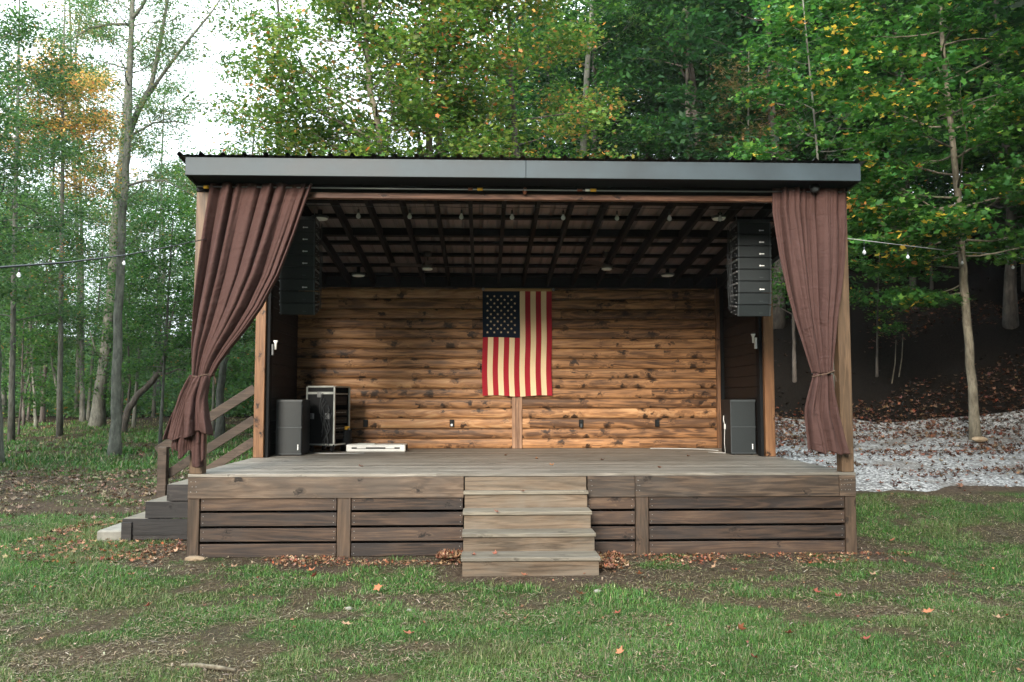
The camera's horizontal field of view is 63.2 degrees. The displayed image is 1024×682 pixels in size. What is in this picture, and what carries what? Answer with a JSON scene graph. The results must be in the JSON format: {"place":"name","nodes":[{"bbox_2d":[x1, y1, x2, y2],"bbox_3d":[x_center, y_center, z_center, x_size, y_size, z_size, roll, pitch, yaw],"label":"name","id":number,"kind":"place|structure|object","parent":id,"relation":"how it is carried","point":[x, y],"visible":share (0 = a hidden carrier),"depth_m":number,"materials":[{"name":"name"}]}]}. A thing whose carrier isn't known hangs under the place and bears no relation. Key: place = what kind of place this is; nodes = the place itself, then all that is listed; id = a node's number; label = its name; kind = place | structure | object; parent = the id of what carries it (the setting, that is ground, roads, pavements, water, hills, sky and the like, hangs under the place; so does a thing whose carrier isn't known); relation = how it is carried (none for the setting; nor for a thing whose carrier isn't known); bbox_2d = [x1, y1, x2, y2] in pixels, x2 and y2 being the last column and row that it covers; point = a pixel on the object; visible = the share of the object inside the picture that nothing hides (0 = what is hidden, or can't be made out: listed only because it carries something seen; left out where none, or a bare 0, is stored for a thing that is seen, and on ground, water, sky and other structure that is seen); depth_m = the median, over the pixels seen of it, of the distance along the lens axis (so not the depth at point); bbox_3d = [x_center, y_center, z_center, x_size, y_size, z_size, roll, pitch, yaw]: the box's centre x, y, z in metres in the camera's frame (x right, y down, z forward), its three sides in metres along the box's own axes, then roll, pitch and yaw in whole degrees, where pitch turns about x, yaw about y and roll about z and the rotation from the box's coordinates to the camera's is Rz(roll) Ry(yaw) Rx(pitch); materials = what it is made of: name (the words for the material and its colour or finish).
{"place":"outdoors","nodes":[
{"label":"outdoors","id":0,"kind":"place"},
{"bbox_2d":[0,0,983,336],"label":"sky","id":1,"kind":"structure","parent":0,"point":[212,131],"materials":[{"name":"white"}]},
{"bbox_2d":[0,218,1023,681],"bbox_3d":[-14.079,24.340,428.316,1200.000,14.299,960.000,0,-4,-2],"label":"ground","id":2,"kind":"structure","parent":0,"point":[934,352],"depth_m":7.85,"materials":[{"name":"brown soil"}]},
{"bbox_2d":[0,69,65,363],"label":"broadleaf tree","id":3,"kind":"object","parent":2,"relation":"on","point":[8,247],"visible":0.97,"depth_m":18.63,"materials":[{"name":"green plant"}]},
{"bbox_2d":[0,302,73,434],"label":"understorey sapling","id":4,"kind":"object","parent":2,"relation":"on","point":[35,397],"visible":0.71,"depth_m":30.60,"materials":[{"name":"green plant"}]},
{"bbox_2d":[0,77,73,390],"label":"tree","id":5,"kind":"object","parent":2,"relation":"on","point":[33,208],"visible":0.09,"depth_m":36.74,"materials":[{"name":"green plant"}]},
{"bbox_2d":[0,174,76,416],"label":"tree","id":6,"kind":"object","parent":2,"relation":"on","point":[4,400],"visible":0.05,"depth_m":41.66,"materials":[{"name":"green plant"}]},
{"bbox_2d":[0,272,82,425],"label":"understorey sapling","id":7,"kind":"object","parent":2,"relation":"on","point":[40,380],"visible":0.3,"depth_m":35.44,"materials":[{"name":"green plant"}]},
{"bbox_2d":[6,319,85,398],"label":"understorey sapling","id":8,"kind":"object","parent":2,"relation":"on","point":[40,371],"visible":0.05,"depth_m":44.26,"materials":[{"name":"green plant"}]},
{"bbox_2d":[0,289,93,419],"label":"understorey sapling","id":9,"kind":"object","parent":2,"relation":"on","point":[39,390],"visible":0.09,"depth_m":39.52,"materials":[{"name":"green plant"}]},
{"bbox_2d":[1,224,93,419],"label":"tree","id":10,"kind":"object","parent":2,"relation":"on","point":[26,386],"visible":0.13,"depth_m":39.49,"materials":[{"name":"green plant"}]},
{"bbox_2d":[0,187,95,427],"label":"tree","id":11,"kind":"object","parent":2,"relation":"on","point":[34,389],"visible":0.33,"depth_m":34.63,"materials":[{"name":"green plant"}]},
{"bbox_2d":[0,169,106,424],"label":"tree","id":12,"kind":"object","parent":2,"relation":"on","point":[55,292],"visible":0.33,"depth_m":35.49,"materials":[{"name":"green plant"}]},
{"bbox_2d":[0,0,107,441],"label":"broadleaf tree","id":13,"kind":"object","parent":2,"relation":"on","point":[11,399],"visible":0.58,"depth_m":27.97,"materials":[{"name":"green plant"}]},
{"bbox_2d":[3,67,107,421],"bbox_3d":[-21.597,-4.544,38.952,5.080,17.369,5.333,3,-5,-33],"label":"tree","id":14,"kind":"object","parent":2,"relation":"on","point":[42,418],"visible":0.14,"depth_m":38.70,"materials":[{"name":"green plant"}]},
{"bbox_2d":[0,0,113,462],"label":"tall tree","id":15,"kind":"object","parent":2,"relation":"on","point":[10,35],"visible":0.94,"depth_m":21.64,"materials":[{"name":"green plant"}]},
{"bbox_2d":[0,0,143,436],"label":"broadleaf tree","id":16,"kind":"object","parent":2,"relation":"on","point":[59,416],"visible":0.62,"depth_m":29.95,"materials":[{"name":"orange plant"}]},
{"bbox_2d":[11,0,137,421],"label":"tree","id":17,"kind":"object","parent":2,"relation":"on","point":[82,413],"visible":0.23,"depth_m":38.79,"materials":[{"name":"green plant"}]},
{"bbox_2d":[27,0,126,414],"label":"tree","id":18,"kind":"object","parent":2,"relation":"on","point":[76,383],"visible":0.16,"depth_m":42.88,"materials":[{"name":"green plant"}]},
{"bbox_2d":[51,186,155,420],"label":"tree","id":19,"kind":"object","parent":2,"relation":"on","point":[88,411],"visible":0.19,"depth_m":39.46,"materials":[{"name":"green plant"}]},
{"bbox_2d":[67,228,154,363],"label":"tree","id":20,"kind":"object","parent":2,"relation":"on","point":[98,289],"visible":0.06,"depth_m":55.17,"materials":[{"name":"green plant"}]},
{"bbox_2d":[57,186,169,391],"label":"tree","id":21,"kind":"object","parent":2,"relation":"on","point":[102,273],"visible":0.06,"depth_m":48.96,"materials":[{"name":"green plant"}]},
{"bbox_2d":[71,310,160,409],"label":"understorey sapling","id":22,"kind":"object","parent":2,"relation":"on","point":[89,385],"visible":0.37,"depth_m":36.12,"materials":[{"name":"green plant"}]},
{"bbox_2d":[85,300,160,412],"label":"understorey sapling","id":23,"kind":"object","parent":2,"relation":"on","point":[140,376],"visible":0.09,"depth_m":41.47,"materials":[{"name":"green plant"}]},
{"bbox_2d":[68,257,185,404],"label":"understorey sapling","id":24,"kind":"object","parent":2,"relation":"on","point":[109,340],"visible":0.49,"depth_m":32.65,"materials":[{"name":"green plant"}]},
{"bbox_2d":[2,327,254,417],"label":"undergrowth","id":25,"kind":"object","parent":2,"relation":"on","point":[241,409],"visible":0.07,"depth_m":43.75,"materials":[{"name":"green plant"}]},
{"bbox_2d":[56,0,212,426],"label":"tall tree","id":26,"kind":"object","parent":2,"relation":"on","point":[98,413],"visible":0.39,"depth_m":35.80,"materials":[{"name":"green plant"}]},
{"bbox_2d":[97,518,171,540],"bbox_3d":[-4.793,2.428,10.614,0.470,0.205,1.180,0,-4,-2],"label":"concrete step","id":27,"kind":"object","parent":2,"relation":"on","point":[113,532],"visible":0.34,"depth_m":10.03,"materials":[{"name":"grey concrete"}]},
{"bbox_2d":[121,385,253,540],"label":"side stairs","id":28,"kind":"structure","parent":27,"relation":"on","point":[170,500],"depth_m":10.09,"materials":[{"name":"brown wood"}]},
{"bbox_2d":[84,182,195,404],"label":"tree","id":29,"kind":"object","parent":2,"relation":"on","point":[158,380],"visible":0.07,"depth_m":47.29,"materials":[{"name":"green plant"}]},
{"bbox_2d":[21,0,259,455],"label":"tall tree","id":30,"kind":"object","parent":2,"relation":"on","point":[115,438],"visible":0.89,"depth_m":23.07,"materials":[{"name":"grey plant"}]},
{"bbox_2d":[78,132,205,427],"bbox_3d":[-15.286,-2.423,34.850,5.435,12.559,5.533,0,-4,-2],"label":"tree","id":31,"kind":"object","parent":2,"relation":"on","point":[166,256],"visible":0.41,"depth_m":34.76,"materials":[{"name":"green plant"}]},
{"bbox_2d":[121,289,192,432],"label":"bent tree","id":32,"kind":"object","parent":2,"relation":"on","point":[132,403],"visible":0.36,"depth_m":31.58,"materials":[{"name":"green plant"}]},
{"bbox_2d":[107,45,210,416],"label":"tree","id":33,"kind":"object","parent":2,"relation":"on","point":[153,410],"visible":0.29,"depth_m":42.20,"materials":[{"name":"green plant"}]},
{"bbox_2d":[82,191,237,443],"bbox_3d":[-10.720,-0.541,26.005,4.582,8.127,4.320,0,-4,-2],"label":"broadleaf tree","id":34,"kind":"object","parent":2,"relation":"on","point":[149,315],"visible":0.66,"depth_m":25.62,"materials":[{"name":"green plant"}]},
{"bbox_2d":[125,163,196,388],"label":"tree","id":35,"kind":"object","parent":2,"relation":"on","point":[172,258],"visible":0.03,"depth_m":53.94,"materials":[{"name":"green plant"}]},
{"bbox_2d":[185,556,203,560],"bbox_3d":[-3.378,2.317,8.852,0.221,0.058,0.111,0,-4,-2],"label":"stone","id":36,"kind":"object","parent":2,"relation":"on","point":[192,558],"visible":0.95,"depth_m":8.81,"materials":[{"name":"beige stone"}]},
{"bbox_2d":[145,145,245,430],"bbox_3d":[-11.681,-1.906,33.172,5.377,11.443,5.019,0,-4,-2],"label":"tree","id":37,"kind":"object","parent":2,"relation":"on","point":[213,398],"visible":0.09,"depth_m":32.66,"materials":[{"name":"green plant"}]},
{"bbox_2d":[154,272,253,380],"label":"understorey sapling","id":38,"kind":"object","parent":2,"relation":"on","point":[179,374],"visible":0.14,"depth_m":36.67,"materials":[{"name":"green plant"}]},
{"bbox_2d":[181,663,235,671],"bbox_3d":[-1.915,2.065,5.269,0.397,0.031,0.054,-1,-4,14],"label":"stick","id":39,"kind":"object","parent":2,"relation":"on","point":[210,666],"visible":0.98,"depth_m":5.27,"materials":[{"name":"beige wood"}]},
{"bbox_2d":[171,293,254,410],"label":"understorey sapling","id":40,"kind":"object","parent":2,"relation":"on","point":[227,374],"visible":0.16,"depth_m":33.52,"materials":[{"name":"green plant"}]},
{"bbox_2d":[171,330,254,398],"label":"understorey sapling","id":41,"kind":"object","parent":2,"relation":"on","point":[181,382],"visible":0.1,"depth_m":42.34,"materials":[{"name":"green plant"}]},
{"bbox_2d":[152,99,313,438],"bbox_3d":[-9.294,-2.434,29.029,5.304,12.176,5.232,0,-4,-2],"label":"tree","id":42,"kind":"object","parent":2,"relation":"on","point":[220,426],"visible":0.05,"depth_m":28.72,"materials":[{"name":"green plant"}]},
{"bbox_2d":[224,321,255,404],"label":"understorey sapling","id":43,"kind":"object","parent":2,"relation":"on","point":[244,386],"visible":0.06,"depth_m":29.67,"materials":[{"name":"green plant"}]},
{"bbox_2d":[226,323,254,382],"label":"understorey sapling","id":44,"kind":"object","parent":2,"relation":"on","point":[236,350],"visible":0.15,"depth_m":32.58,"materials":[{"name":"green plant"}]},
{"bbox_2d":[163,0,378,264],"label":"broadleaf tree","id":45,"kind":"object","parent":2,"relation":"on","point":[235,74],"visible":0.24,"depth_m":24.07,"materials":[{"name":"green plant"}]},
{"bbox_2d":[194,0,530,156],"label":"maple tree","id":46,"kind":"object","parent":2,"relation":"on","point":[296,96],"visible":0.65,"depth_m":19.09,"materials":[{"name":"green plant"}]},
{"bbox_2d":[278,0,546,156],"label":"maple tree","id":47,"kind":"object","parent":2,"relation":"on","point":[438,4],"visible":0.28,"depth_m":21.17,"materials":[{"name":"green plant"}]},
{"bbox_2d":[422,42,555,157],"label":"hillside tree","id":48,"kind":"object","parent":2,"relation":"on","point":[489,101],"visible":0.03,"depth_m":38.76,"materials":[{"name":"green plant"}]},
{"bbox_2d":[0,417,1023,681],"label":"grass","id":49,"kind":"structure","parent":2,"relation":"on","point":[618,595],"depth_m":6.65,"materials":[{"name":"green plant"}]},
{"bbox_2d":[0,237,1023,681],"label":"leaf litter","id":50,"kind":"object","parent":2,"relation":"on","point":[606,561],"visible":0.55,"depth_m":15.66,"materials":[{"name":"brown plant"}]},
{"bbox_2d":[393,0,646,158],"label":"maple tree","id":51,"kind":"object","parent":2,"relation":"on","point":[566,37],"visible":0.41,"depth_m":22.29,"materials":[{"name":"green plant"}]},
{"bbox_2d":[177,152,865,557],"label":"stage pavilion","id":52,"kind":"structure","parent":2,"relation":"on","point":[641,346],"depth_m":11.32,"materials":[{"name":"brown wood"}]},
{"bbox_2d":[0,239,205,277],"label":"string light","id":53,"kind":"object","parent":52,"relation":"hanging from","point":[18,275],"visible":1,"depth_m":6.41,"materials":[{"name":"black plastic"}]},
{"bbox_2d":[275,399,309,455],"bbox_3d":[-3.215,1.263,12.231,0.370,0.805,0.564,0,-4,-2],"label":"floor speaker","id":54,"kind":"object","parent":52,"relation":"on","point":[292,426],"visible":1,"depth_m":11.96,"materials":[{"name":"grey paint"}]},
{"bbox_2d":[279,209,322,314],"bbox_3d":[-2.635,-0.985,10.411,0.482,1.344,0.412,0,-4,-4],"label":"line array speaker","id":55,"kind":"object","parent":52,"relation":"hanging from","point":[300,274],"visible":0.79,"depth_m":10.22},
{"bbox_2d":[312,209,328,220],"bbox_3d":[-2.426,-1.592,10.513,0.216,0.135,0.216,0,-4,-2],"label":"ceiling light","id":56,"kind":"object","parent":52,"relation":"attached to","point":[320,216],"visible":0.78,"depth_m":10.46,"materials":[{"name":"white plastic"}]},
{"bbox_2d":[306,386,349,451],"bbox_3d":[-2.861,1.205,12.898,0.486,1.012,0.573,-1,-4,15],"label":"equipment rack","id":57,"kind":"object","parent":52,"relation":"on","point":[329,413],"visible":0.96,"depth_m":12.70,"materials":[{"name":"black metal"}]},
{"bbox_2d":[339,430,351,450],"bbox_3d":[-2.607,1.555,13.026,0.200,0.329,0.200,0,-4,-2],"label":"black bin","id":58,"kind":"object","parent":52,"relation":"on","point":[346,439],"visible":0.77,"depth_m":12.95,"materials":[{"name":"plastic"}]},
{"bbox_2d":[346,443,407,451],"bbox_3d":[-2.101,1.655,12.980,0.913,0.125,0.352,0,-4,-1],"label":"case lid","id":59,"kind":"object","parent":52,"relation":"on","point":[377,447],"visible":1,"depth_m":12.82,"materials":[{"name":"white paint"}]},
{"bbox_2d":[390,251,463,271],"bbox_3d":[-1.267,-1.200,12.481,0.842,0.288,0.842,-3,-5,33],"label":"ceiling fan","id":60,"kind":"object","parent":52,"relation":"hanging from","point":[427,265],"visible":1,"depth_m":12.42,"materials":[{"name":"brown metal"}]},
{"bbox_2d":[482,288,554,396],"bbox_3d":[0.105,0.018,13.754,1.215,1.799,0.077,0,-4,-2],"label":"flag","id":61,"kind":"object","parent":52,"relation":"attached to","point":[517,344],"visible":1,"depth_m":13.75,"materials":[{"name":"fabric"}]},
{"bbox_2d":[197,185,846,194],"bbox_3d":[0.160,-1.675,9.271,7.240,0.085,0.075,0,-4,-2],"label":"curtain rod","id":62,"kind":"object","parent":52,"relation":"attached to","point":[524,190],"visible":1,"depth_m":9.25,"materials":[{"name":"metal"}]},
{"bbox_2d":[162,182,312,467],"bbox_3d":[-2.949,-0.192,9.007,1.512,3.103,0.274,0,-4,-2],"label":"curtain","id":63,"kind":"object","parent":62,"relation":"hanging from","point":[248,232],"visible":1,"depth_m":9.04,"materials":[{"name":"brown fabric"}]},
{"bbox_2d":[772,187,849,454],"bbox_3d":[3.347,-0.231,9.255,0.847,2.991,0.207,0,-4,-2],"label":"curtain","id":64,"kind":"object","parent":62,"relation":"hanging from","point":[811,230],"visible":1,"depth_m":9.25,"materials":[{"name":"brown fabric"}]},
{"bbox_2d":[305,205,771,220],"bbox_3d":[0.136,-1.524,9.943,7.000,0.160,0.057,0,-4,-2],"label":"string light","id":65,"kind":"object","parent":52,"relation":"hanging from","point":[461,216],"visible":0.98,"depth_m":9.94,"materials":[{"name":"black"}]},
{"bbox_2d":[575,251,637,270],"bbox_3d":[1.431,-1.208,12.573,0.842,0.288,0.842,0,-4,-7],"label":"ceiling fan","id":66,"kind":"object","parent":52,"relation":"hanging from","point":[605,266],"visible":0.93,"depth_m":12.52,"materials":[{"name":"brown metal"}]},
{"bbox_2d":[711,399,756,454],"bbox_3d":[3.273,1.277,12.434,0.588,0.805,0.564,0,-4,0],"label":"floor speaker","id":67,"kind":"object","parent":52,"relation":"on","point":[738,427],"visible":1,"depth_m":12.17,"materials":[{"name":"grey paint"}]},
{"bbox_2d":[727,215,771,315],"bbox_3d":[3.017,-0.972,10.601,0.482,1.344,0.412,0,-4,-2],"label":"line array speaker","id":68,"kind":"object","parent":52,"relation":"hanging from","point":[750,256],"visible":0.99,"depth_m":10.41},
{"bbox_2d":[461,476,600,576],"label":"front steps","id":69,"kind":"structure","parent":2,"relation":"on","point":[539,526],"depth_m":8.66,"materials":[{"name":"brown wood"}]},
{"bbox_2d":[488,3,591,149],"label":"hillside tree","id":70,"kind":"object","parent":2,"relation":"on","point":[521,37],"visible":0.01,"depth_m":45.27,"materials":[{"name":"green plant"}]},
{"bbox_2d":[472,9,637,158],"bbox_3d":[1.622,-6.883,34.325,7.459,13.353,8.023,1,-4,-19],"label":"hillside tree","id":71,"kind":"object","parent":2,"relation":"on","point":[533,97],"visible":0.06,"depth_m":33.68,"materials":[{"name":"green plant"}]},
{"bbox_2d":[504,25,605,156],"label":"hillside tree","id":72,"kind":"object","parent":2,"relation":"on","point":[549,103],"visible":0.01,"depth_m":41.05,"materials":[{"name":"green plant"}]},
{"bbox_2d":[501,0,656,157],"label":"hillside tree","id":73,"kind":"object","parent":2,"relation":"on","point":[593,7],"visible":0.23,"depth_m":28.64,"materials":[{"name":"green plant"}]},
{"bbox_2d":[474,0,695,158],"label":"hillside tree","id":74,"kind":"object","parent":2,"relation":"on","point":[608,28],"visible":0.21,"depth_m":29.49,"materials":[{"name":"green plant"}]},
{"bbox_2d":[596,1,685,158],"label":"hillside tree","id":75,"kind":"object","parent":2,"relation":"on","point":[636,89],"visible":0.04,"depth_m":33.62,"materials":[{"name":"green plant"}]},
{"bbox_2d":[560,0,724,158],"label":"hillside tree","id":76,"kind":"object","parent":2,"relation":"on","point":[606,129],"visible":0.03,"depth_m":33.72,"materials":[{"name":"green plant"}]},
{"bbox_2d":[612,0,761,158],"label":"hillside tree","id":77,"kind":"object","parent":2,"relation":"on","point":[692,72],"visible":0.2,"depth_m":28.88,"materials":[{"name":"green plant"}]},
{"bbox_2d":[580,0,804,158],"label":"hillside tree","id":78,"kind":"object","parent":2,"relation":"on","point":[663,64],"visible":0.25,"depth_m":27.72,"materials":[{"name":"green plant"}]},
{"bbox_2d":[615,0,803,158],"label":"hillside tree","id":79,"kind":"object","parent":2,"relation":"on","point":[679,80],"visible":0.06,"depth_m":30.50,"materials":[{"name":"green plant"}]},
{"bbox_2d":[645,7,814,158],"bbox_3d":[8.736,-10.208,35.188,9.038,13.294,8.559,4,-5,-42],"label":"hillside tree","id":80,"kind":"object","parent":2,"relation":"on","point":[698,93],"visible":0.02,"depth_m":33.61,"materials":[{"name":"green plant"}]},
{"bbox_2d":[695,52,794,156],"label":"tree","id":81,"kind":"object","parent":2,"relation":"on","point":[733,87],"visible":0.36,"depth_m":25.76,"materials":[{"name":"green plant"}]},
{"bbox_2d":[649,0,923,328],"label":"hillside tree","id":82,"kind":"object","parent":2,"relation":"on","point":[779,317],"visible":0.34,"depth_m":24.91,"materials":[{"name":"green plant"}]},
{"bbox_2d":[772,254,854,382],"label":"maple tree","id":83,"kind":"object","parent":2,"relation":"on","point":[794,366],"visible":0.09,"depth_m":21.99,"materials":[{"name":"green plant"}]},
{"bbox_2d":[739,1,918,176],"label":"hillside tree","id":84,"kind":"object","parent":2,"relation":"on","point":[816,108],"depth_m":31.69,"materials":[{"name":"green plant"}]},
{"bbox_2d":[717,0,945,164],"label":"hillside tree","id":85,"kind":"object","parent":2,"relation":"on","point":[821,149],"visible":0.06,"depth_m":27.78,"materials":[{"name":"green plant"}]},
{"bbox_2d":[719,0,947,387],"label":"maple tree","id":86,"kind":"object","parent":2,"relation":"on","point":[766,54],"visible":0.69,"depth_m":17.25,"materials":[{"name":"green plant"}]},
{"bbox_2d":[848,246,925,376],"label":"maple tree","id":87,"kind":"object","parent":2,"relation":"on","point":[858,294],"visible":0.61,"depth_m":21.06,"materials":[{"name":"green plant"}]},
{"bbox_2d":[796,6,987,196],"bbox_3d":[13.910,-9.271,29.888,7.344,11.407,7.755,-1,-4,13],"label":"hillside tree","id":88,"kind":"object","parent":2,"relation":"on","point":[891,116],"visible":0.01,"depth_m":29.69,"materials":[{"name":"green plant"}]},
{"bbox_2d":[777,0,1013,276],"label":"hillside tree","id":89,"kind":"object","parent":2,"relation":"on","point":[894,116],"visible":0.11,"depth_m":24.47,"materials":[{"name":"green plant"}]},
{"bbox_2d":[772,153,1023,319],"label":"tree","id":90,"kind":"object","parent":2,"relation":"on","point":[851,280],"visible":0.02,"depth_m":25.69,"materials":[{"name":"green plant"}]},
{"bbox_2d":[775,409,1023,491],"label":"gravel drive","id":91,"kind":"structure","parent":2,"relation":"on","point":[872,473],"depth_m":15.20,"materials":[{"name":"gravel"}]},
{"bbox_2d":[802,0,1007,308],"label":"maple tree","id":92,"kind":"object","parent":2,"relation":"on","point":[887,12],"visible":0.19,"depth_m":23.01,"materials":[{"name":"green plant"}]},
{"bbox_2d":[814,0,1023,439],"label":"maple tree","id":93,"kind":"object","parent":2,"relation":"on","point":[957,226],"visible":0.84,"depth_m":16.87,"materials":[{"name":"green plant"}]},
{"bbox_2d":[848,238,1023,268],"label":"string light","id":94,"kind":"object","parent":93,"relation":"hanging from","point":[908,257],"visible":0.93,"depth_m":13.96,"materials":[{"name":"black"}]},
{"bbox_2d":[872,105,974,289],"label":"maple tree","id":95,"kind":"object","parent":2,"relation":"on","point":[931,281],"visible":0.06,"depth_m":23.74,"materials":[{"name":"green plant"}]},
{"bbox_2d":[853,0,1023,328],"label":"hillside tree","id":96,"kind":"object","parent":2,"relation":"on","point":[1010,316],"visible":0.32,"depth_m":20.92,"materials":[{"name":"green plant"}]},
{"bbox_2d":[867,0,1022,250],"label":"hillside tree","id":97,"kind":"object","parent":2,"relation":"on","point":[996,218],"visible":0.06,"depth_m":25.30,"materials":[{"name":"green plant"}]},
{"bbox_2d":[902,0,1023,223],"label":"canopy tree","id":98,"kind":"object","parent":2,"relation":"on","point":[1018,3],"visible":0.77,"depth_m":16.97,"materials":[{"name":"green plant"}]},
{"bbox_2d":[946,0,1023,207],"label":"maple tree","id":99,"kind":"object","parent":2,"relation":"on","point":[997,158],"visible":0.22,"depth_m":19.91,"materials":[{"name":"green plant"}]},
{"bbox_2d":[948,135,1023,291],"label":"maple tree","id":100,"kind":"object","parent":2,"relation":"on","point":[1022,277],"visible":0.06,"depth_m":22.34,"materials":[{"name":"green plant"}]},
{"bbox_2d":[972,16,1023,219],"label":"hillside tree","id":101,"kind":"object","parent":2,"relation":"on","point":[1010,18],"visible":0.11,"depth_m":19.85,"materials":[{"name":"green plant"}]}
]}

